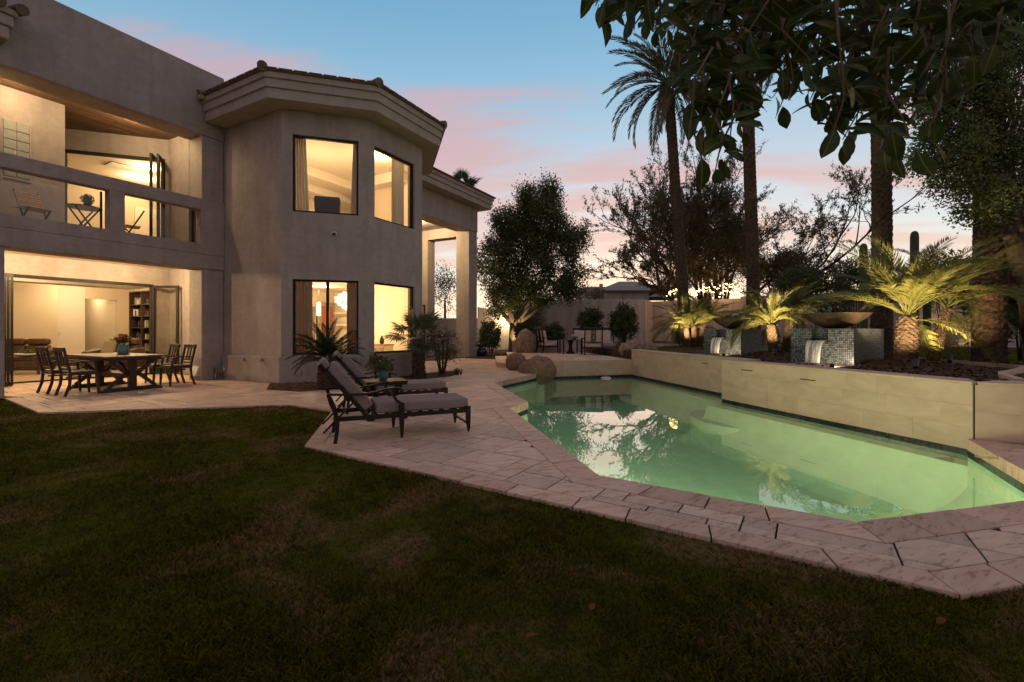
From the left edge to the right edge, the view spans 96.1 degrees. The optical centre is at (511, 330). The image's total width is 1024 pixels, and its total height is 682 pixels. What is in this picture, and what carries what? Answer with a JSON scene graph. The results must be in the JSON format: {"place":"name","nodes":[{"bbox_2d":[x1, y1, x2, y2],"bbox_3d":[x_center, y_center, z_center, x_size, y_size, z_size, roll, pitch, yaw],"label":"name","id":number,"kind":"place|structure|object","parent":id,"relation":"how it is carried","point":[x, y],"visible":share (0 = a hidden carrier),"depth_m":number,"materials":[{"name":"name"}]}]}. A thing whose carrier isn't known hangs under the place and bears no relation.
{"place":"outdoors","nodes":[
{"label":"outdoors","id":0,"kind":"place"},
{"bbox_2d":[0,350,711,542],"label":"ground","id":1,"kind":"structure","parent":0,"point":[429,358],"depth_m":23.21,"materials":[{"name":"soil"}]},
{"bbox_2d":[0,0,495,397],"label":"house","id":2,"kind":"structure","parent":1,"relation":"on","point":[221,251],"depth_m":11.83,"materials":[{"name":"paint"}]},
{"bbox_2d":[4,273,5,385],"bbox_3d":[-12.025,-0.035,10.900,0.800,2.610,0.050,0,0,43],"label":"door leaf","id":3,"kind":"structure","parent":2,"relation":"in","point":[4,273],"depth_m":10.64,"materials":[{"name":"brown metal"}]},
{"bbox_2d":[7,273,9,384],"bbox_3d":[-11.996,-0.035,10.953,0.800,2.610,0.050,0,0,43],"label":"door leaf","id":4,"kind":"structure","parent":2,"relation":"in","point":[8,274],"depth_m":10.69,"materials":[{"name":"brown metal"}]},
{"bbox_2d":[10,273,12,384],"bbox_3d":[-11.967,-0.035,11.005,0.800,2.610,0.050,0,0,43],"label":"door leaf","id":5,"kind":"structure","parent":2,"relation":"in","point":[11,274],"depth_m":10.73,"materials":[{"name":"brown metal"}]},
{"bbox_2d":[3,117,30,182],"bbox_3d":[-10.873,-3.960,10.112,0.035,1.280,0.440,0,0,29],"label":"glass block window","id":6,"kind":"structure","parent":2,"relation":"in","point":[9,124],"depth_m":10.10,"materials":[{"name":"glass"}]},
{"bbox_2d":[6,356,55,374],"bbox_3d":[-14.398,1.027,13.600,1.200,0.514,0.700,0,0,-11],"label":"coffee table","id":7,"kind":"object","parent":2,"relation":"on","point":[37,369],"visible":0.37,"depth_m":13.44,"materials":[{"name":"brown wood"}]},
{"bbox_2d":[6,338,57,368],"bbox_3d":[-16.288,0.740,15.190,1.700,0.960,0.940,0,0,-14],"label":"leather sofa","id":8,"kind":"object","parent":2,"relation":"on","point":[21,343],"visible":0.45,"depth_m":15.39,"materials":[{"name":"leather"}]},
{"bbox_2d":[13,188,51,219],"bbox_3d":[-10.291,-2.578,9.881,0.484,0.878,0.430,0,0,17],"label":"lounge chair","id":9,"kind":"object","parent":2,"relation":"on","point":[27,202],"visible":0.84,"depth_m":9.88,"materials":[{"name":"wood"}]},
{"bbox_2d":[65,203,102,226],"bbox_3d":[-9.944,-2.508,10.696,0.640,0.733,0.640,0,0,29],"label":"bistro table","id":10,"kind":"object","parent":2,"relation":"on","point":[83,207],"visible":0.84,"depth_m":10.64,"materials":[{"name":"metal"}]},
{"bbox_2d":[63,338,144,367],"bbox_3d":[-13.927,0.740,15.736,2.800,0.960,0.960,0,0,20],"label":"leather sofa","id":11,"kind":"object","parent":2,"relation":"on","point":[135,346],"visible":0.19,"depth_m":15.57,"materials":[{"name":"leather"}]},
{"bbox_2d":[134,206,160,236],"bbox_3d":[-12.832,-3.240,16.286,0.050,2.160,0.870,0,0,29],"label":"room door","id":12,"kind":"structure","parent":2,"relation":"in","point":[143,221],"depth_m":16.13,"materials":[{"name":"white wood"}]},
{"bbox_2d":[149,153,156,235],"bbox_3d":[-9.647,-3.435,12.427,0.050,2.530,0.600,0,0,-20],"label":"door leaf","id":13,"kind":"structure","parent":2,"relation":"in","point":[151,156],"depth_m":12.15,"materials":[{"name":"brown metal"}]},
{"bbox_2d":[157,153,163,237],"bbox_3d":[-9.525,-3.435,12.470,0.050,2.530,0.600,0,0,-25],"label":"door leaf","id":14,"kind":"structure","parent":2,"relation":"in","point":[159,158],"depth_m":12.27,"materials":[{"name":"brown metal"}]},
{"bbox_2d":[152,285,178,372],"bbox_3d":[-10.430,-0.045,13.860,0.821,2.630,0.099,0,0,0],"label":"door leaf","id":15,"kind":"structure","parent":2,"relation":"in","point":[163,286],"depth_m":13.82,"materials":[{"name":"brown metal"}]},
{"bbox_2d":[296,138,308,210],"bbox_3d":[-5.375,-3.700,11.741,0.417,2.800,0.123,0,0,-16],"label":"curtain","id":16,"kind":"object","parent":2,"relation":"hanging from","point":[302,201],"visible":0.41,"depth_m":11.75,"materials":[{"name":"fabric"}]},
{"bbox_2d":[296,282,312,352],"bbox_3d":[-5.349,-0.150,11.748,0.472,2.700,0.123,0,0,-16],"label":"curtain","id":17,"kind":"object","parent":2,"relation":"hanging from","point":[304,306],"visible":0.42,"depth_m":11.76,"materials":[{"name":"fabric"}]},
{"bbox_2d":[293,279,357,354],"bbox_3d":[-4.703,-0.338,11.661,1.547,1.885,0.072,0,0,-16],"label":"window","id":18,"kind":"structure","parent":2,"relation":"in","point":[294,280],"depth_m":11.61,"materials":[{"name":"brown metal"}]},
{"bbox_2d":[293,135,357,214],"bbox_3d":[-4.703,-3.905,11.661,1.547,1.910,0.070,0,0,-16],"label":"window","id":19,"kind":"structure","parent":2,"relation":"in","point":[294,136],"depth_m":11.51,"materials":[{"name":"brown metal"}]},
{"bbox_2d":[314,196,340,212],"bbox_3d":[-4.825,-3.110,12.062,0.640,0.720,0.400,0,0,-16],"label":"television","id":20,"kind":"object","parent":2,"relation":"on","point":[326,204],"visible":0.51,"depth_m":11.88,"materials":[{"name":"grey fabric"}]},
{"bbox_2d":[347,283,356,351],"bbox_3d":[-4.138,-0.150,12.097,0.392,2.700,0.123,0,0,-16],"label":"curtain","id":21,"kind":"object","parent":2,"relation":"hanging from","point":[351,306],"visible":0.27,"depth_m":12.08,"materials":[{"name":"fabric"}]},
{"bbox_2d":[351,144,356,213],"bbox_3d":[-4.117,-3.700,12.097,0.300,2.800,0.123,0,0,-16],"label":"curtain","id":22,"kind":"object","parent":2,"relation":"hanging from","point":[354,190],"visible":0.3,"depth_m":12.06,"materials":[{"name":"fabric"}]},
{"bbox_2d":[375,282,412,353],"bbox_3d":[-3.303,-0.338,12.767,0.070,1.885,1.570,0,0,29],"label":"window","id":23,"kind":"structure","parent":2,"relation":"in","point":[411,288],"depth_m":13.12,"materials":[{"name":"brown metal"}]},
{"bbox_2d":[375,147,412,228],"bbox_3d":[-3.303,-3.900,12.767,0.070,1.900,1.570,0,0,29],"label":"window","id":24,"kind":"structure","parent":2,"relation":"in","point":[377,149],"depth_m":13.40,"materials":[{"name":"brown metal"}]},
{"bbox_2d":[391,159,403,224],"bbox_3d":[-3.297,-3.700,13.323,0.123,2.800,0.482,0,0,29],"label":"curtain","id":25,"kind":"object","parent":2,"relation":"hanging from","point":[397,192],"visible":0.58,"depth_m":13.22,"materials":[{"name":"fabric"}]},
{"bbox_2d":[435,259,455,317],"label":"tree","id":26,"kind":"object","parent":1,"relation":"on","point":[449,281],"visible":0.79,"depth_m":33.86,"materials":[{"name":"green plant"}]},
{"bbox_2d":[453,168,481,186],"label":"fan palm","id":27,"kind":"object","parent":1,"relation":"on","point":[465,176],"visible":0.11,"depth_m":29.49,"materials":[{"name":"green plant"}]},
{"bbox_2d":[435,307,509,349],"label":"garden wall","id":28,"kind":"structure","parent":1,"relation":"on","point":[449,324],"depth_m":31.00,"materials":[{"name":"paint"}]},
{"bbox_2d":[513,319,534,340],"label":"shrub","id":29,"kind":"object","parent":1,"relation":"on","point":[520,327],"visible":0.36,"depth_m":23.38,"materials":[{"name":"green plant"}]},
{"bbox_2d":[515,328,535,352],"bbox_3d":[0.602,0.623,20.059,0.926,1.454,0.865,0,0,0],"label":"boulder","id":30,"kind":"object","parent":1,"relation":"on","point":[525,341],"visible":0.75,"depth_m":19.75,"materials":[{"name":"stone"}]},
{"bbox_2d":[519,309,546,333],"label":"shrub","id":31,"kind":"object","parent":1,"relation":"on","point":[538,324],"visible":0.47,"depth_m":26.78,"materials":[{"name":"green plant"}]},
{"bbox_2d":[477,167,599,351],"bbox_3d":[0.990,-3.702,25.027,7.275,10.204,3.959,0,0,0],"label":"ficus tree","id":32,"kind":"object","parent":1,"relation":"on","point":[529,238],"visible":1,"depth_m":24.48,"materials":[{"name":"green plant"}]},
{"bbox_2d":[537,321,566,340],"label":"shrub","id":33,"kind":"object","parent":1,"relation":"on","point":[552,329],"visible":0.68,"depth_m":22.14,"materials":[{"name":"green plant"}]},
{"bbox_2d":[577,282,676,300],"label":"neighbour house","id":34,"kind":"structure","parent":1,"relation":"on","point":[623,290],"depth_m":45.24,"materials":[{"name":"paint"}]},
{"bbox_2d":[631,349,1023,465],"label":"retaining wall","id":35,"kind":"structure","parent":1,"relation":"on","point":[954,411],"depth_m":6.75,"materials":[{"name":"stone"}]},
{"bbox_2d":[0,358,1023,599],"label":"pool deck","id":36,"kind":"structure","parent":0,"point":[502,446],"depth_m":3.92,"materials":[{"name":"stone"}]},
{"bbox_2d":[35,347,80,393],"bbox_3d":[-9.594,0.819,9.732,0.568,0.974,0.572,0,0,26],"label":"dining chair","id":37,"kind":"object","parent":36,"relation":"on","point":[51,370],"visible":0.8,"depth_m":9.55,"materials":[{"name":"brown wood"}]},
{"bbox_2d":[53,347,99,396],"bbox_3d":[-8.875,0.819,9.382,0.568,0.974,0.572,0,0,29],"label":"dining chair","id":38,"kind":"object","parent":36,"relation":"on","point":[87,373],"visible":1,"depth_m":9.28,"materials":[{"name":"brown wood"}]},
{"bbox_2d":[67,353,166,392],"bbox_3d":[-8.988,0.917,10.421,2.160,0.765,1.120,0,0,29],"label":"dining table","id":39,"kind":"object","parent":36,"relation":"on","point":[130,372],"visible":0.84,"depth_m":10.13,"materials":[{"name":"brown wood"}]},
{"bbox_2d":[113,334,132,354],"bbox_3d":[-8.797,0.294,10.408,0.377,0.480,0.404,0,0,0],"label":"flower vase","id":40,"kind":"object","parent":39,"relation":"on","point":[123,348],"visible":1,"depth_m":10.34,"materials":[{"name":"teal ceramic"}]},
{"bbox_2d":[145,344,179,382],"bbox_3d":[-8.722,0.819,11.481,0.568,0.974,0.572,0,0,32],"label":"dining chair","id":41,"kind":"object","parent":36,"relation":"on","point":[154,366],"visible":0.62,"depth_m":11.52,"materials":[{"name":"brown wood"}]},
{"bbox_2d":[159,344,196,385],"bbox_3d":[-8.050,0.819,11.088,0.568,0.974,0.572,0,0,29],"label":"dining chair","id":42,"kind":"object","parent":36,"relation":"on","point":[172,366],"visible":0.97,"depth_m":11.11,"materials":[{"name":"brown wood"}]},
{"bbox_2d":[267,382,357,390],"bbox_3d":[-4.891,1.279,10.762,2.283,0.030,1.917,0,0,0],"label":"mulch bed","id":43,"kind":"object","parent":36,"relation":"on","point":[300,388],"visible":0.58,"depth_m":10.32,"materials":[{"name":"wood"}]},
{"bbox_2d":[285,318,366,389],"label":"sago palm","id":44,"kind":"object","parent":43,"relation":"on","point":[327,346],"visible":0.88,"depth_m":10.10,"materials":[{"name":"green plant"}]},
{"bbox_2d":[363,351,394,378],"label":"shrub","id":45,"kind":"object","parent":36,"relation":"on","point":[373,361],"visible":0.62,"depth_m":11.29,"materials":[{"name":"green plant"}]},
{"bbox_2d":[362,378,407,421],"bbox_3d":[-1.920,1.020,6.930,0.600,0.560,0.520,0,0,-26],"label":"side table","id":46,"kind":"object","parent":36,"relation":"on","point":[399,382],"visible":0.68,"depth_m":6.83,"materials":[{"name":"metal"}]},
{"bbox_2d":[373,361,393,379],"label":"potted plant","id":47,"kind":"object","parent":46,"relation":"on","point":[382,368],"visible":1,"depth_m":6.83,"materials":[{"name":"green plant"}]},
{"bbox_2d":[332,350,447,413],"bbox_3d":[-2.060,0.816,7.786,1.821,0.973,0.720,0,0,-24],"label":"chaise lounge","id":48,"kind":"object","parent":36,"relation":"on","point":[358,374],"visible":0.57,"depth_m":7.57,"materials":[{"name":"fabric"}]},
{"bbox_2d":[317,357,470,443],"bbox_3d":[-1.500,0.816,5.877,1.821,0.973,0.720,0,0,-23],"label":"chaise lounge","id":49,"kind":"object","parent":36,"relation":"on","point":[392,406],"visible":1,"depth_m":5.59,"materials":[{"name":"fabric"}]},
{"bbox_2d":[396,371,460,379],"bbox_3d":[-2.307,1.267,13.156,1.047,0.054,3.394,0,0,27],"label":"mulch bed","id":50,"kind":"object","parent":36,"relation":"on","point":[432,375],"visible":0.62,"depth_m":12.84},
{"bbox_2d":[380,306,449,377],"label":"fan palm","id":51,"kind":"object","parent":50,"relation":"on","point":[423,323],"visible":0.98,"depth_m":12.46,"materials":[{"name":"green plant"}]},
{"bbox_2d":[425,326,463,373],"bbox_3d":[-2.050,0.536,13.302,1.336,1.537,1.286,0,0,0],"label":"shrub","id":52,"kind":"object","parent":36,"relation":"on","point":[446,356],"visible":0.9,"depth_m":13.22,"materials":[{"name":"green plant"}]},
{"bbox_2d":[465,352,505,358],"bbox_3d":[-1.100,1.273,24.400,3.800,0.042,7.200,0,0,0],"label":"mulch bed","id":53,"kind":"object","parent":36,"relation":"on","point":[488,356],"visible":0.4,"depth_m":22.53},
{"bbox_2d":[476,339,492,355],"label":"potted plant","id":54,"kind":"object","parent":53,"relation":"on","point":[481,348],"visible":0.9,"depth_m":22.82,"materials":[{"name":"green plant"}]},
{"bbox_2d":[477,319,504,352],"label":"shrub","id":55,"kind":"object","parent":53,"relation":"on","point":[490,332],"visible":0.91,"depth_m":25.70,"materials":[{"name":"green plant"}]},
{"bbox_2d":[506,353,525,369],"bbox_3d":[0.143,1.064,15.342,0.718,0.676,0.686,0,0,0],"label":"boulder","id":56,"kind":"object","parent":36,"relation":"on","point":[514,361],"visible":0.73,"depth_m":15.08,"materials":[{"name":"stone"}]},
{"bbox_2d":[518,355,556,379],"bbox_3d":[0.793,1.237,14.350,1.201,0.947,1.023,0,0,0],"label":"boulder","id":57,"kind":"object","parent":36,"relation":"on","point":[542,367],"visible":0.69,"depth_m":13.98,"materials":[{"name":"stone"}]},
{"bbox_2d":[0,400,1023,681],"bbox_3d":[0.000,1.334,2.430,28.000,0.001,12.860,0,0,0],"label":"lawn","id":58,"kind":"structure","parent":0,"point":[316,484],"depth_m":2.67,"materials":[{"name":"plant"}]},
{"bbox_2d":[580,0,1023,190],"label":"overhanging tree","id":59,"kind":"object","parent":58,"relation":"on","point":[932,26],"visible":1,"depth_m":1.29,"materials":[{"name":"green plant"}]},
{"bbox_2d":[55,0,1023,317],"label":"sky","id":60,"kind":"structure","parent":0,"point":[518,86],"materials":[{"name":"blue"}]},
{"bbox_2d":[495,352,631,404],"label":"terrace","id":61,"kind":"structure","parent":0,"point":[580,364],"depth_m":14.81,"materials":[{"name":"stone"}]},
{"bbox_2d":[534,327,558,352],"bbox_3d":[1.509,0.408,19.863,0.865,1.096,0.740,0,0,-20],"label":"patio armchair","id":62,"kind":"object","parent":61,"relation":"on","point":[543,340],"visible":0.98,"depth_m":19.64,"materials":[{"name":"metal"}]},
{"bbox_2d":[512,341,585,351],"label":"seat wall","id":63,"kind":"structure","parent":61,"relation":"on","point":[554,349],"depth_m":20.25,"materials":[{"name":"concrete"}]},
{"bbox_2d":[559,339,581,353],"bbox_3d":[2.443,0.657,19.209,0.840,0.585,0.840,0,0,-6],"label":"terrace table","id":64,"kind":"object","parent":61,"relation":"on","point":[570,348],"visible":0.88,"depth_m":19.15,"materials":[{"name":"metal"}]},
{"bbox_2d":[581,327,602,354],"bbox_3d":[3.167,0.408,18.206,0.740,1.096,0.865,0,0,0],"label":"patio armchair","id":65,"kind":"object","parent":61,"relation":"on","point":[592,339],"visible":1,"depth_m":17.89,"materials":[{"name":"metal"}]},
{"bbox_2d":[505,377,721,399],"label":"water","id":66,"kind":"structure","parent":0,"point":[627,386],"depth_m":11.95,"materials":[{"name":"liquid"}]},
{"bbox_2d":[617,346,703,348],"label":"lawn","id":67,"kind":"structure","parent":0,"point":[675,348],"depth_m":17.23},
{"bbox_2d":[649,288,730,347],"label":"feather palm","id":68,"kind":"object","parent":67,"relation":"on","point":[686,332],"visible":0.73,"depth_m":18.00,"materials":[{"name":"green plant"}]},
{"bbox_2d":[501,374,1023,521],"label":"pool shell","id":69,"kind":"object","parent":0,"point":[715,448],"visible":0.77,"depth_m":7.45,"materials":[{"name":"liquid"}]},
{"bbox_2d":[586,341,1022,379],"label":"raised ground","id":70,"kind":"structure","parent":0,"point":[612,351],"depth_m":16.26,"materials":[{"name":"soil"}]},
{"bbox_2d":[575,303,604,330],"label":"shrub","id":71,"kind":"object","parent":70,"relation":"on","point":[590,317],"visible":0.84,"depth_m":23.75,"materials":[{"name":"green plant"}]},
{"bbox_2d":[573,328,613,342],"bbox_3d":[3.946,0.408,22.413,1.910,1.096,0.865,0,0,3],"label":"patio sofa","id":72,"kind":"object","parent":70,"relation":"on","point":[607,336],"visible":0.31,"depth_m":22.57,"materials":[{"name":"fabric"}]},
{"bbox_2d":[606,298,638,342],"bbox_3d":[5.515,-0.468,22.968,1.667,2.402,1.924,0,0,0],"label":"shrub","id":73,"kind":"object","parent":70,"relation":"on","point":[623,327],"visible":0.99,"depth_m":22.65,"materials":[{"name":"green plant"}]},
{"bbox_2d":[618,339,658,355],"bbox_3d":[4.560,0.733,16.595,1.418,0.904,0.990,0,0,0],"label":"boulder","id":74,"kind":"object","parent":70,"relation":"on","point":[643,344],"visible":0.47,"depth_m":16.28,"materials":[{"name":"stone"}]},
{"bbox_2d":[602,10,735,345],"bbox_3d":[6.475,-6.028,18.706,5.739,13.736,6.047,0,0,0],"label":"date palm","id":75,"kind":"object","parent":70,"relation":"on","point":[656,60],"visible":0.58,"depth_m":18.82,"materials":[{"name":"green plant"}]},
{"bbox_2d":[633,241,706,300],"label":"tree","id":76,"kind":"object","parent":70,"relation":"on","point":[663,281],"visible":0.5,"depth_m":29.67,"materials":[{"name":"green plant"}]},
{"bbox_2d":[663,288,742,345],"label":"feather palm","id":77,"kind":"object","parent":70,"relation":"on","point":[700,340],"visible":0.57,"depth_m":18.23,"materials":[{"name":"green plant"}]},
{"bbox_2d":[672,206,778,298],"bbox_3d":[13.091,-3.540,29.046,6.676,8.665,6.300,0,0,0],"label":"tree","id":78,"kind":"object","parent":70,"relation":"on","point":[727,244],"visible":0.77,"depth_m":28.24,"materials":[{"name":"green plant"}]},
{"bbox_2d":[697,329,767,355],"bbox_3d":[6.273,0.345,13.219,2.193,0.770,1.120,0,0,-35],"label":"fountain","id":79,"kind":"object","parent":70,"relation":"on","point":[745,342],"visible":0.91,"depth_m":12.88,"materials":[{"name":"tile"}]},
{"bbox_2d":[713,314,755,328],"bbox_3d":[6.460,-0.269,13.337,1.240,0.458,1.240,0,0,0],"label":"planter bowl","id":80,"kind":"object","parent":79,"relation":"on","point":[723,321],"visible":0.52,"depth_m":13.06,"materials":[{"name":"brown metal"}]},
{"bbox_2d":[657,0,841,328],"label":"date palm","id":81,"kind":"object","parent":70,"relation":"on","point":[751,232],"visible":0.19,"depth_m":16.34,"materials":[{"name":"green plant"}]},
{"bbox_2d":[580,136,948,328],"bbox_3d":[14.562,-5.930,30.415,20.138,15.799,18.156,0,0,0],"label":"mesquite tree","id":82,"kind":"object","parent":70,"relation":"on","point":[697,204],"visible":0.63,"depth_m":29.59,"materials":[{"name":"green plant"}]},
{"bbox_2d":[742,351,790,359],"bbox_3d":[6.995,0.615,11.900,2.513,0.170,2.850,0,0,0],"label":"mulch mound","id":83,"kind":"object","parent":70,"relation":"on","point":[776,356],"visible":0.32,"depth_m":11.47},
{"bbox_2d":[741,278,842,351],"bbox_3d":[7.219,-0.367,11.980,2.266,1.920,2.306,0,0,0],"label":"feather palm","id":84,"kind":"object","parent":83,"relation":"on","point":[786,341],"visible":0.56,"depth_m":11.85,"materials":[{"name":"green plant"}]},
{"bbox_2d":[720,285,817,352],"bbox_3d":[6.567,-0.261,11.809,2.253,1.941,2.329,0,0,32],"label":"feather palm","id":85,"kind":"object","parent":70,"relation":"on","point":[773,340],"visible":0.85,"depth_m":11.59,"materials":[{"name":"green plant"}]},
{"bbox_2d":[518,289,1022,344],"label":"boundary wall","id":86,"kind":"structure","parent":70,"relation":"on","point":[645,311],"depth_m":28.00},
{"bbox_2d":[739,241,824,294],"bbox_3d":[16.116,-2.258,27.403,4.577,6.101,3.955,0,0,22],"label":"shrub","id":87,"kind":"object","parent":70,"relation":"on","point":[770,268],"visible":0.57,"depth_m":26.99,"materials":[{"name":"green plant"}]},
{"bbox_2d":[771,260,830,328],"bbox_3d":[14.255,-1.396,22.694,2.722,4.218,2.447,0,0,0],"label":"shrub","id":88,"kind":"object","parent":70,"relation":"on","point":[790,274],"visible":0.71,"depth_m":22.44,"materials":[{"name":"green plant"}]},
{"bbox_2d":[789,265,854,328],"bbox_3d":[15.411,-1.277,23.034,3.451,3.983,2.856,0,0,0],"label":"shrub","id":89,"kind":"object","parent":70,"relation":"on","point":[836,283],"visible":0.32,"depth_m":22.32,"materials":[{"name":"green plant"}]},
{"bbox_2d":[786,329,883,367],"bbox_3d":[6.423,0.345,9.289,2.193,0.770,1.120,0,0,-35],"label":"fountain","id":90,"kind":"object","parent":70,"relation":"on","point":[840,347],"visible":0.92,"depth_m":8.94,"materials":[{"name":"tile"}]},
{"bbox_2d":[800,306,871,328],"bbox_3d":[6.610,-0.274,9.407,1.240,0.468,1.240,0,0,0],"label":"planter bowl","id":91,"kind":"object","parent":90,"relation":"on","point":[835,318],"visible":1,"depth_m":9.11,"materials":[{"name":"brown metal"}]},
{"bbox_2d":[679,351,1010,380],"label":"mulch chips","id":92,"kind":"object","parent":70,"relation":"on","point":[928,371],"visible":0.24,"depth_m":7.65,"materials":[{"name":"wood"}]},
{"bbox_2d":[831,263,870,328],"bbox_3d":[17.384,-1.369,23.304,2.585,4.163,2.267,0,0,0],"label":"shrub","id":93,"kind":"object","parent":70,"relation":"on","point":[852,270],"visible":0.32,"depth_m":23.17,"materials":[{"name":"green plant"}]},
{"bbox_2d":[869,6,893,357],"bbox_3d":[9.034,-7.758,11.359,5.592,17.194,5.875,0,0,0],"label":"date palm","id":94,"kind":"object","parent":70,"relation":"on","point":[881,316],"visible":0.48,"depth_m":11.35,"materials":[{"name":"brown plant"}]},
{"bbox_2d":[798,234,1023,367],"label":"feather palm","id":95,"kind":"object","parent":70,"relation":"on","point":[908,290],"visible":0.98,"depth_m":8.26,"materials":[{"name":"green plant"}]},
{"bbox_2d":[853,358,993,372],"bbox_3d":[7.381,0.610,8.751,2.600,0.180,3.158,0,0,0],"label":"mulch mound","id":96,"kind":"object","parent":70,"relation":"on","point":[922,364],"visible":0.4,"depth_m":8.05,"materials":[{"name":"soil"}]},
{"bbox_2d":[857,357,1005,373],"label":"mulch chips","id":97,"kind":"object","parent":96,"relation":"on","point":[920,359],"visible":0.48,"depth_m":7.98,"materials":[{"name":"wood"}]},
{"bbox_2d":[851,242,1023,360],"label":"feather palm","id":98,"kind":"object","parent":70,"relation":"on","point":[944,314],"visible":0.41,"depth_m":8.99,"materials":[{"name":"green plant"}]},
{"bbox_2d":[916,247,971,348],"bbox_3d":[16.012,-1.147,16.949,2.692,3.720,2.680,0,0,0],"label":"shrub","id":99,"kind":"object","parent":70,"relation":"on","point":[951,252],"visible":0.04,"depth_m":16.77,"materials":[{"name":"green plant"}]},
{"bbox_2d":[897,6,1023,351],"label":"ficus tree","id":100,"kind":"object","parent":70,"relation":"on","point":[998,191],"visible":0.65,"depth_m":8.24,"materials":[{"name":"green plant"}]},
{"bbox_2d":[921,358,1023,380],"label":"lawn edging","id":101,"kind":"object","parent":70,"relation":"on","point":[1009,374],"visible":0.55,"depth_m":7.94,"materials":[{"name":"concrete"}]},
{"bbox_2d":[947,282,1018,342],"bbox_3d":[14.879,-0.551,13.960,2.286,2.530,2.434,0,0,0],"label":"shrub","id":102,"kind":"object","parent":70,"relation":"on","point":[1010,318],"visible":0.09,"depth_m":13.97,"materials":[{"name":"green plant"}]},
{"bbox_2d":[970,21,1008,363],"bbox_3d":[8.865,-8.483,8.884,5.831,18.644,5.398,0,0,-29],"label":"date palm","id":103,"kind":"object","parent":70,"relation":"on","point":[993,331],"visible":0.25,"depth_m":8.72,"materials":[{"name":"brown plant"}]},
{"bbox_2d":[1007,266,1022,360],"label":"flowering shrub","id":104,"kind":"object","parent":70,"relation":"on","point":[1013,304],"visible":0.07,"depth_m":10.18,"materials":[{"name":"green plant"}]},
{"bbox_2d":[703,343,1022,346],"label":"path","id":105,"kind":"structure","parent":0,"point":[954,346],"depth_m":18.84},
{"bbox_2d":[859,243,867,328],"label":"cactus","id":106,"kind":"object","parent":105,"relation":"on","point":[863,324],"visible":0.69,"depth_m":19.90,"materials":[{"name":"plant"}]},
{"bbox_2d":[918,347,1023,377],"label":"raised lawn","id":107,"kind":"structure","parent":0,"point":[1010,357],"depth_m":12.27,"materials":[{"name":"plant"}]},
{"bbox_2d":[910,231,918,323],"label":"cactus","id":108,"kind":"object","parent":107,"relation":"on","point":[914,240],"visible":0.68,"depth_m":17.90,"materials":[{"name":"plant"}]},
{"bbox_2d":[923,302,930,346],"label":"cactus","id":109,"kind":"object","parent":107,"relation":"on","point":[926,314],"visible":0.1,"depth_m":18.32,"materials":[{"name":"plant"}]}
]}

